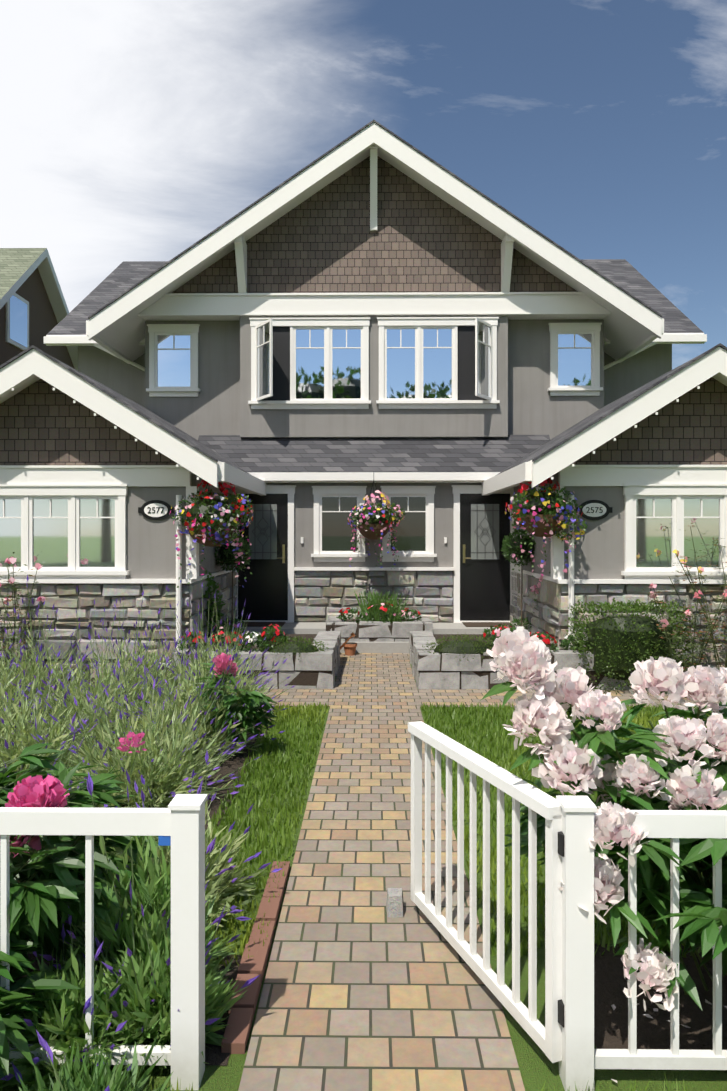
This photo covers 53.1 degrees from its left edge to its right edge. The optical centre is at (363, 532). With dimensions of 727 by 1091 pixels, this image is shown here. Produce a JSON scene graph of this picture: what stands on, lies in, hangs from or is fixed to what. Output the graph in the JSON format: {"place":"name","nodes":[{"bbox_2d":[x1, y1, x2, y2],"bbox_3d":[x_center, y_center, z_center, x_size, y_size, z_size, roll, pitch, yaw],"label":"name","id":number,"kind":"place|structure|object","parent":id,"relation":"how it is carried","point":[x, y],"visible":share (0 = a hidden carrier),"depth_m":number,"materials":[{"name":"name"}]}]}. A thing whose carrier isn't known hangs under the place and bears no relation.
{"place":"outdoors","nodes":[
{"label":"outdoors","id":0,"kind":"place"},
{"bbox_2d":[0,248,77,370],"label":"neighbour house","id":1,"kind":"structure","parent":0,"point":[34,310],"depth_m":18.71,"materials":[{"name":"green"}]},
{"bbox_2d":[0,664,726,1090],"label":"ground","id":2,"kind":"structure","parent":0,"point":[538,1068],"depth_m":3.01,"materials":[{"name":"green plant"}]},
{"bbox_2d":[0,794,207,1089],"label":"fence","id":3,"kind":"object","parent":2,"relation":"on","point":[180,820],"visible":0.88,"depth_m":2.37,"materials":[{"name":"white wood"}]},
{"bbox_2d":[158,836,170,845],"bbox_3d":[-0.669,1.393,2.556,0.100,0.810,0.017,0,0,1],"label":"fence sign","id":4,"kind":"object","parent":3,"relation":"attached to","point":[164,840],"visible":0.1,"depth_m":2.55,"materials":[{"name":"blue"}]},
{"bbox_2d":[0,713,281,1090],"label":"plants","id":5,"kind":"object","parent":2,"relation":"on","point":[132,966],"visible":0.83,"depth_m":2.58,"materials":[{"name":"green plant"}]},
{"bbox_2d":[221,861,289,1053],"bbox_3d":[-0.450,1.774,3.201,0.097,0.047,1.388,0,0,1],"label":"brick edging","id":6,"kind":"object","parent":2,"relation":"on","point":[241,1012],"visible":0.96,"depth_m":2.95,"materials":[{"name":"brown brick"}]},
{"bbox_2d":[171,631,340,688],"bbox_3d":[-1.269,1.587,9.307,1.892,0.422,1.984,0,0,1],"label":"stone planter","id":7,"kind":"object","parent":2,"relation":"on","point":[315,670],"visible":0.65,"depth_m":8.34,"materials":[{"name":"stone"}]},
{"bbox_2d":[205,701,328,967],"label":"lawn grass","id":8,"kind":"structure","parent":2,"relation":"on","point":[283,840],"depth_m":4.87,"materials":[{"name":"green plant"}]},
{"bbox_2d":[0,1073,720,1090],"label":"lawn grass","id":9,"kind":"structure","parent":2,"relation":"on","point":[177,1089],"depth_m":2.31,"materials":[{"name":"green plant"}]},
{"bbox_2d":[0,120,726,678],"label":"house","id":10,"kind":"structure","parent":2,"relation":"on","point":[314,350],"depth_m":11.87,"materials":[{"name":"paint"}]},
{"bbox_2d":[138,500,173,519],"bbox_3d":[-2.537,-0.272,8.901,0.440,0.250,0.041,0,0,1],"label":"plaque","id":11,"kind":"object","parent":10,"relation":"attached to","point":[155,510],"visible":0.96,"depth_m":8.89,"materials":[{"name":"white metal"}]},
{"bbox_2d":[169,479,252,587],"bbox_3d":[-1.851,-0.118,8.851,1.042,1.568,0.984,0,0,1],"label":"hanging basket","id":12,"kind":"object","parent":10,"relation":"attached to","point":[212,521],"visible":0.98,"depth_m":8.63,"materials":[{"name":"multicoloured"}]},
{"bbox_2d":[348,481,404,567],"bbox_3d":[0.178,-0.159,11.481,0.870,1.626,0.820,0,0,26],"label":"hanging basket","id":13,"kind":"object","parent":10,"relation":"attached to","point":[374,519],"visible":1,"depth_m":11.35,"materials":[{"name":"multicoloured"}]},
{"bbox_2d":[511,559,522,625],"bbox_3d":[2.402,0.823,11.384,0.030,1.250,0.758,0,0,1],"label":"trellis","id":14,"kind":"object","parent":10,"relation":"attached to","point":[517,567],"visible":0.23,"depth_m":11.51,"materials":[{"name":"white"}]},
{"bbox_2d":[505,478,587,579],"bbox_3d":[2.182,-0.174,8.835,0.935,1.456,0.968,0,0,1],"label":"hanging basket","id":15,"kind":"object","parent":10,"relation":"hanging from","point":[542,512],"visible":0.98,"depth_m":8.59,"materials":[{"name":"multicoloured"}]},
{"bbox_2d":[576,500,611,519],"bbox_3d":[2.803,-0.272,8.840,0.440,0.250,0.041,0,0,1],"label":"plaque","id":16,"kind":"object","parent":10,"relation":"attached to","point":[594,509],"visible":0.96,"depth_m":8.83,"materials":[{"name":"white metal"}]},
{"bbox_2d":[8,680,726,1065],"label":"soil beds","id":17,"kind":"object","parent":2,"relation":"on","point":[610,1022],"visible":0.06,"depth_m":2.76,"materials":[{"name":"brown soil"}]},
{"bbox_2d":[0,575,295,807],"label":"lavender bed plants","id":18,"kind":"object","parent":17,"relation":"on","point":[108,710],"visible":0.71,"depth_m":5.54,"materials":[{"name":"green plant"}]},
{"bbox_2d":[192,652,277,755],"bbox_3d":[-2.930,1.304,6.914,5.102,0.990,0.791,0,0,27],"label":"peony plant","id":19,"kind":"object","parent":17,"relation":"on","point":[253,701],"visible":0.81,"depth_m":5.78,"materials":[{"name":"green plant"}]},
{"bbox_2d":[0,523,726,698],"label":"rose bushes","id":20,"kind":"object","parent":17,"relation":"on","point":[653,594],"visible":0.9,"depth_m":8.19,"materials":[{"name":"green plant"}]},
{"bbox_2d":[480,626,726,1010],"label":"peony plant","id":21,"kind":"object","parent":17,"relation":"on","point":[646,772],"visible":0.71,"depth_m":2.58,"materials":[{"name":"pink plant"}]},
{"bbox_2d":[203,564,542,655],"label":"potted plants","id":22,"kind":"object","parent":2,"relation":"on","point":[349,648],"visible":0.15,"depth_m":9.78,"materials":[{"name":"green plant"}]},
{"bbox_2d":[325,616,432,641],"bbox_3d":[0.247,1.575,11.319,1.667,0.447,0.962,0,0,1],"label":"stone planter","id":23,"kind":"object","parent":2,"relation":"on","point":[372,631],"visible":0.52,"depth_m":10.88,"materials":[{"name":"stone"}]},
{"bbox_2d":[177,589,587,660],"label":"planter flowers","id":24,"kind":"object","parent":2,"relation":"on","point":[384,610],"visible":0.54,"depth_m":8.58,"materials":[{"name":"green plant"}]},
{"bbox_2d":[409,631,631,689],"bbox_3d":[1.850,1.585,9.268,2.476,0.426,1.986,0,0,1],"label":"stone planter","id":25,"kind":"object","parent":2,"relation":"on","point":[431,670],"visible":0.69,"depth_m":8.31,"materials":[{"name":"stone"}]},
{"bbox_2d":[421,701,712,957],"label":"lawn grass","id":26,"kind":"structure","parent":2,"relation":"on","point":[468,719],"depth_m":5.29,"materials":[{"name":"green plant"}]},
{"bbox_2d":[565,598,700,694],"bbox_3d":[3.060,1.290,8.394,1.356,1.081,0.808,0,0,1],"label":"boxwood hedge","id":27,"kind":"object","parent":2,"relation":"on","point":[618,646],"visible":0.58,"depth_m":8.19,"materials":[{"name":"green plant"}]},
{"bbox_2d":[556,796,726,1090],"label":"fence","id":28,"kind":"object","parent":2,"relation":"on","point":[581,1060],"visible":0.88,"depth_m":2.35,"materials":[{"name":"white wood"}]},
{"bbox_2d":[408,721,563,1062],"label":"gate","id":29,"kind":"structure","parent":28,"relation":"attached to","point":[547,1038],"depth_m":2.71,"materials":[{"name":"white wood"}]},
{"bbox_2d":[611,999,726,1082],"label":"fallen petals","id":30,"kind":"object","parent":2,"relation":"on","point":[646,1015],"visible":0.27,"depth_m":2.71,"materials":[{"name":"pink plant"}]},
{"bbox_2d":[0,0,726,369],"label":"sky","id":31,"kind":"structure","parent":0,"point":[131,130],"materials":[{"name":"blue"}]},
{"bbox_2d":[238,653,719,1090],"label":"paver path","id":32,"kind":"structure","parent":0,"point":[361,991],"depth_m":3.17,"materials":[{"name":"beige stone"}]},
{"bbox_2d":[215,536,251,630],"bbox_3d":[-1.899,0.898,10.506,0.583,1.801,0.595,0,0,1],"label":"topiary plant","id":33,"kind":"object","parent":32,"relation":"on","point":[227,556],"visible":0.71,"depth_m":10.39,"materials":[{"name":"green plant"}]},
{"bbox_2d":[339,632,355,650],"bbox_3d":[-0.380,1.620,10.571,0.519,0.355,0.200,0,0,23],"label":"watering can","id":34,"kind":"object","parent":32,"relation":"on","point":[348,639],"visible":0.15,"depth_m":10.55,"materials":[{"name":"metal"}]},
{"bbox_2d":[386,888,402,916],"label":"stone block","id":35,"kind":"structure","parent":32,"relation":"on","point":[394,903],"depth_m":3.39,"materials":[{"name":"grey stone"}]},
{"bbox_2d":[501,528,534,631],"bbox_3d":[2.275,0.860,10.457,0.612,1.875,0.603,0,0,1],"label":"topiary plant","id":36,"kind":"object","parent":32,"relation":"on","point":[507,549],"visible":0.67,"depth_m":10.35,"materials":[{"name":"green plant"}]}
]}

